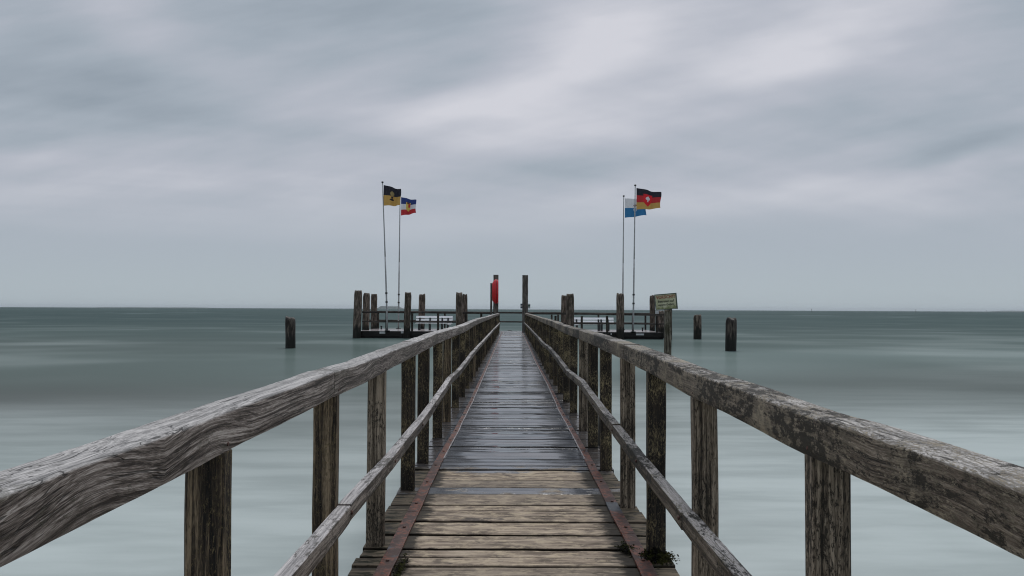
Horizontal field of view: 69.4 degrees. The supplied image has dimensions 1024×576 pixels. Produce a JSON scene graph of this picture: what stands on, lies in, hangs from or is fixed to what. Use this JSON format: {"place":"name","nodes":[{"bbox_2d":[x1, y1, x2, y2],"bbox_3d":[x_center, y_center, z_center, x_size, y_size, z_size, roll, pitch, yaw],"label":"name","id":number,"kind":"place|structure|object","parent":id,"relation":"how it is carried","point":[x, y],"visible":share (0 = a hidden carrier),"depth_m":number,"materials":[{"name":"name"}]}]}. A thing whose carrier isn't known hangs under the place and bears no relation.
{"place":"outdoors","nodes":[
{"label":"outdoors","id":0,"kind":"place"},
{"bbox_2d":[0,307,1023,575],"bbox_3d":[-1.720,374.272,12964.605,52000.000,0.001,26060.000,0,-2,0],"label":"sea","id":1,"kind":"structure","parent":0,"point":[72,377],"depth_m":13.79,"materials":[{"name":"liquid"}]},
{"bbox_2d":[100,307,201,307],"bbox_3d":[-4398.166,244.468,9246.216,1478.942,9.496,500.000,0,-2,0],"label":"distant coast","id":2,"kind":"structure","parent":1,"relation":"on","point":[150,307],"depth_m":9034.34},
{"bbox_2d":[285,316,295,347],"bbox_3d":[-9.992,2.589,33.355,0.500,2.649,0.444,0,-2,0],"label":"pile stump","id":3,"kind":"object","parent":1,"relation":"in","point":[290,331],"visible":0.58,"depth_m":33.19,"materials":[{"name":"brown wood"}]},
{"bbox_2d":[353,290,361,337],"bbox_3d":[-9.408,2.190,44.956,0.571,4.117,0.497,0,-2,0],"label":"mooring pile","id":4,"kind":"object","parent":1,"relation":"in","point":[357,313],"visible":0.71,"depth_m":44.77,"materials":[{"name":"brown wood"}]},
{"bbox_2d":[362,293,369,329],"bbox_3d":[-9.401,2.317,47.552,0.505,4.014,0.464,0,-2,0],"label":"mooring pile","id":5,"kind":"object","parent":1,"relation":"in","point":[366,307],"visible":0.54,"depth_m":47.39,"materials":[{"name":"brown wood"}]},
{"bbox_2d":[371,294,376,328],"bbox_3d":[-9.494,2.408,50.752,0.477,4.014,0.447,0,-2,0],"label":"mooring pile","id":6,"kind":"object","parent":1,"relation":"in","point":[373,308],"visible":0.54,"depth_m":50.59,"materials":[{"name":"brown wood"}]},
{"bbox_2d":[377,306,403,308],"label":"distant coast","id":7,"kind":"structure","parent":1,"relation":"on","point":[389,307],"depth_m":6535.23},
{"bbox_2d":[403,292,410,337],"bbox_3d":[-6.388,2.257,45.052,0.493,4.018,0.414,0,-2,0],"label":"mooring pile","id":8,"kind":"object","parent":1,"relation":"in","point":[407,311],"visible":0.66,"depth_m":44.90,"materials":[{"name":"brown wood"}]},
{"bbox_2d":[418,294,424,328],"bbox_3d":[-6.237,2.405,50.851,0.536,4.056,0.465,0,-2,0],"label":"mooring pile","id":9,"kind":"object","parent":1,"relation":"in","point":[421,302],"visible":0.44,"depth_m":50.70,"materials":[{"name":"brown wood"}]},
{"bbox_2d":[456,292,462,325],"bbox_3d":[-3.209,2.266,45.055,0.444,4.028,0.428,0,-2,0],"label":"mooring pile","id":10,"kind":"object","parent":1,"relation":"in","point":[459,308],"visible":0.47,"depth_m":44.91,"materials":[{"name":"brown wood"}]},
{"bbox_2d":[463,294,467,320],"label":"mooring pile","id":11,"kind":"object","parent":1,"relation":"in","point":[465,308],"visible":0.31,"depth_m":49.34,"materials":[{"name":"brown wood"}]},
{"bbox_2d":[490,283,491,314],"bbox_3d":[-1.267,1.847,44.965,0.135,4.279,0.127,0,-2,0],"label":"slim post","id":12,"kind":"object","parent":1,"relation":"in","point":[490,298],"visible":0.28,"depth_m":44.95,"materials":[{"name":"brown wood"}]},
{"bbox_2d":[493,275,498,313],"bbox_3d":[-0.978,1.592,44.573,0.324,4.768,0.290,0,-2,0],"label":"tall post","id":13,"kind":"object","parent":1,"relation":"in","point":[495,306],"visible":0.28,"depth_m":44.45,"materials":[{"name":"brown wood"}]},
{"bbox_2d":[492,279,498,303],"bbox_3d":[-0.992,0.215,44.138,0.368,1.466,0.668,0,-2,0],"label":"lifebuoy case","id":14,"kind":"object","parent":13,"relation":"attached to","point":[495,289],"visible":1,"depth_m":43.88,"materials":[{"name":"plastic"}]},
{"bbox_2d":[361,329,662,338],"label":"landing platform","id":15,"kind":"structure","parent":1,"relation":"in","point":[399,333],"depth_m":45.20,"materials":[{"name":"brown wood"}]},
{"bbox_2d":[381,181,389,330],"bbox_3d":[-7.744,-1.964,45.324,0.621,9.191,0.340,0,-2,0],"label":"flagpole","id":16,"kind":"object","parent":15,"relation":"on","point":[386,292],"visible":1,"depth_m":45.26,"materials":[{"name":"grey metal"}]},
{"bbox_2d":[384,185,400,205],"bbox_3d":[-7.326,-5.683,45.461,1.112,1.292,0.261,0,-2,7],"label":"flag","id":17,"kind":"object","parent":16,"relation":"attached to","point":[392,196],"visible":1,"depth_m":45.43,"materials":[{"name":"multicoloured fabric"}]},
{"bbox_2d":[396,198,400,328],"bbox_3d":[-7.743,-1.849,50.673,0.340,9.274,0.340,0,-2,0],"label":"flagpole","id":18,"kind":"object","parent":15,"relation":"on","point":[399,269],"visible":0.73,"depth_m":50.62,"materials":[{"name":"grey metal"}]},
{"bbox_2d":[401,197,415,214],"bbox_3d":[-7.069,-5.604,50.800,1.087,1.270,0.239,0,-2,8],"label":"flag","id":19,"kind":"object","parent":18,"relation":"attached to","point":[408,206],"visible":1,"depth_m":50.76,"materials":[{"name":"multicoloured fabric"}]},
{"bbox_2d":[362,311,489,330],"bbox_3d":[-5.237,2.044,45.479,7.956,1.216,0.118,0,-2,0],"label":"head railing","id":20,"kind":"object","parent":15,"relation":"on","point":[438,321],"visible":0.76,"depth_m":45.44,"materials":[{"name":"brown wood"}]},
{"bbox_2d":[416,316,452,329],"bbox_3d":[-5.063,2.272,48.004,2.379,0.907,0.600,0,-2,0],"label":"bench","id":21,"kind":"object","parent":15,"relation":"on","point":[449,318],"visible":0.84,"depth_m":48.19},
{"bbox_2d":[369,311,649,329],"bbox_3d":[-0.113,2.219,50.907,19.610,1.225,0.119,0,-2,0],"label":"head railing","id":22,"kind":"object","parent":15,"relation":"on","point":[516,321],"visible":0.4,"depth_m":50.87,"materials":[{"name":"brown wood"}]},
{"bbox_2d":[574,317,613,330],"bbox_3d":[5.311,2.348,48.003,2.629,0.851,0.600,0,-2,0],"label":"bench","id":23,"kind":"object","parent":15,"relation":"on","point":[578,319],"visible":0.73,"depth_m":48.21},
{"bbox_2d":[529,312,663,331],"bbox_3d":[5.234,2.110,45.479,8.346,1.181,0.119,0,-2,0],"label":"head railing","id":24,"kind":"object","parent":15,"relation":"on","point":[656,323],"visible":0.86,"depth_m":45.44,"materials":[{"name":"brown wood"}]},
{"bbox_2d":[622,195,624,329],"bbox_3d":[7.519,-1.740,50.272,0.340,9.173,0.340,0,-2,0],"label":"flagpole","id":25,"kind":"object","parent":15,"relation":"on","point":[623,252],"visible":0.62,"depth_m":50.25,"materials":[{"name":"grey metal"}]},
{"bbox_2d":[625,198,645,217],"bbox_3d":[8.433,-5.440,50.377,1.489,1.325,0.233,0,-2,3],"label":"flag","id":26,"kind":"object","parent":25,"relation":"attached to","point":[629,207],"visible":0.61,"depth_m":50.35,"materials":[{"name":"multicoloured fabric"}]},
{"bbox_2d":[631,184,635,331],"bbox_3d":[7.428,-1.836,45.322,0.339,9.072,0.339,2,-2,-42],"label":"flagpole","id":27,"kind":"object","parent":15,"relation":"on","point":[633,294],"visible":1,"depth_m":45.27,"materials":[{"name":"grey metal"}]},
{"bbox_2d":[636,188,661,209],"bbox_3d":[8.409,-5.481,45.452,1.516,1.331,0.250,0,-2,5],"label":"flag","id":28,"kind":"object","parent":27,"relation":"attached to","point":[647,199],"visible":1,"depth_m":45.42,"materials":[{"name":"multicoloured fabric"}]},
{"bbox_2d":[348,331,679,575],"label":"jetty","id":29,"kind":"object","parent":1,"relation":"in","point":[512,478],"visible":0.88,"depth_m":5.35,"materials":[{"name":"brown wood"}]},
{"bbox_2d":[0,313,499,575],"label":"railing","id":30,"kind":"object","parent":29,"relation":"attached to","point":[46,500],"visible":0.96,"depth_m":2.10,"materials":[{"name":"brown wood"}]},
{"bbox_2d":[392,551,409,575],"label":"seaweed","id":31,"kind":"object","parent":29,"relation":"on","point":[400,566],"visible":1,"depth_m":3.91,"materials":[{"name":"green plant"}]},
{"bbox_2d":[614,541,639,557],"bbox_3d":[0.660,1.486,4.223,0.141,0.017,0.290,0,-2,0],"label":"seaweed","id":32,"kind":"object","parent":29,"relation":"on","point":[624,547],"visible":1,"depth_m":4.23,"materials":[{"name":"green plant"}]},
{"bbox_2d":[631,547,679,567],"bbox_3d":[0.794,1.464,4.084,0.271,0.058,0.333,0,-2,0],"label":"seaweed","id":33,"kind":"object","parent":29,"relation":"on","point":[654,555],"visible":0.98,"depth_m":4.06,"materials":[{"name":"green plant"}]},
{"bbox_2d":[524,313,1023,575],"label":"railing","id":34,"kind":"object","parent":29,"relation":"on","point":[978,495],"visible":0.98,"depth_m":2.37,"materials":[{"name":"brown wood"}]},
{"bbox_2d":[522,275,527,331],"bbox_3d":[0.787,1.606,44.572,0.352,4.757,0.320,0,-2,0],"label":"tall post","id":35,"kind":"object","parent":1,"relation":"in","point":[524,294],"visible":0.66,"depth_m":44.45,"materials":[{"name":"brown wood"}]},
{"bbox_2d":[561,295,565,321],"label":"mooring pile","id":36,"kind":"object","parent":1,"relation":"in","point":[563,306],"visible":0.34,"depth_m":49.02,"materials":[{"name":"brown wood"}]},
{"bbox_2d":[566,294,573,326],"bbox_3d":[3.529,2.318,45.055,0.510,3.986,0.494,0,-2,0],"label":"mooring pile","id":37,"kind":"object","parent":1,"relation":"in","point":[570,309],"visible":0.45,"depth_m":44.88,"materials":[{"name":"brown wood"}]},
{"bbox_2d":[616,293,623,338],"bbox_3d":[6.595,2.306,45.052,0.488,4.039,0.478,0,-2,0],"label":"mooring pile","id":38,"kind":"object","parent":1,"relation":"in","point":[620,316],"visible":0.69,"depth_m":44.88,"materials":[{"name":"brown wood"}]},
{"bbox_2d":[650,295,654,330],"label":"mooring pile","id":39,"kind":"object","parent":1,"relation":"in","point":[652,310],"visible":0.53,"depth_m":49.12,"materials":[{"name":"brown wood"}]},
{"bbox_2d":[658,310,663,337],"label":"mooring pile","id":40,"kind":"object","parent":1,"relation":"in","point":[660,320],"visible":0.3,"depth_m":47.16,"materials":[{"name":"brown wood"}]},
{"bbox_2d":[664,310,671,354],"bbox_3d":[5.881,2.327,27.945,0.276,3.007,0.261,0,-2,0],"label":"sign post","id":41,"kind":"object","parent":1,"relation":"in","point":[667,330],"visible":0.53,"depth_m":27.84,"materials":[{"name":"brown wood"}]},
{"bbox_2d":[654,293,677,310],"bbox_3d":[5.792,0.514,27.812,0.836,0.604,0.054,-5,-2,0],"label":"warning sign","id":42,"kind":"object","parent":41,"relation":"attached to","point":[667,301],"visible":1,"depth_m":27.80,"materials":[{"name":"white metal"}]},
{"bbox_2d":[693,314,701,338],"bbox_3d":[11.482,3.000,45.773,0.508,2.736,0.508,0,-2,0],"label":"pile stump","id":43,"kind":"object","parent":1,"relation":"in","point":[697,325],"visible":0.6,"depth_m":45.58,"materials":[{"name":"brown wood"}]},
{"bbox_2d":[725,317,736,350],"bbox_3d":[9.662,2.635,32.659,0.500,2.696,0.481,0,-2,0],"label":"pile stump","id":44,"kind":"object","parent":1,"relation":"in","point":[731,335],"visible":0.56,"depth_m":32.49,"materials":[{"name":"brown wood"}]},
{"bbox_2d":[988,311,1023,311],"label":"distant coast","id":45,"kind":"structure","parent":1,"relation":"on","point":[1005,311],"depth_m":9048.65},
{"bbox_2d":[0,0,1023,310],"label":"sky","id":46,"kind":"structure","parent":0,"point":[801,155],"materials":[{"name":"grey"}]}
]}

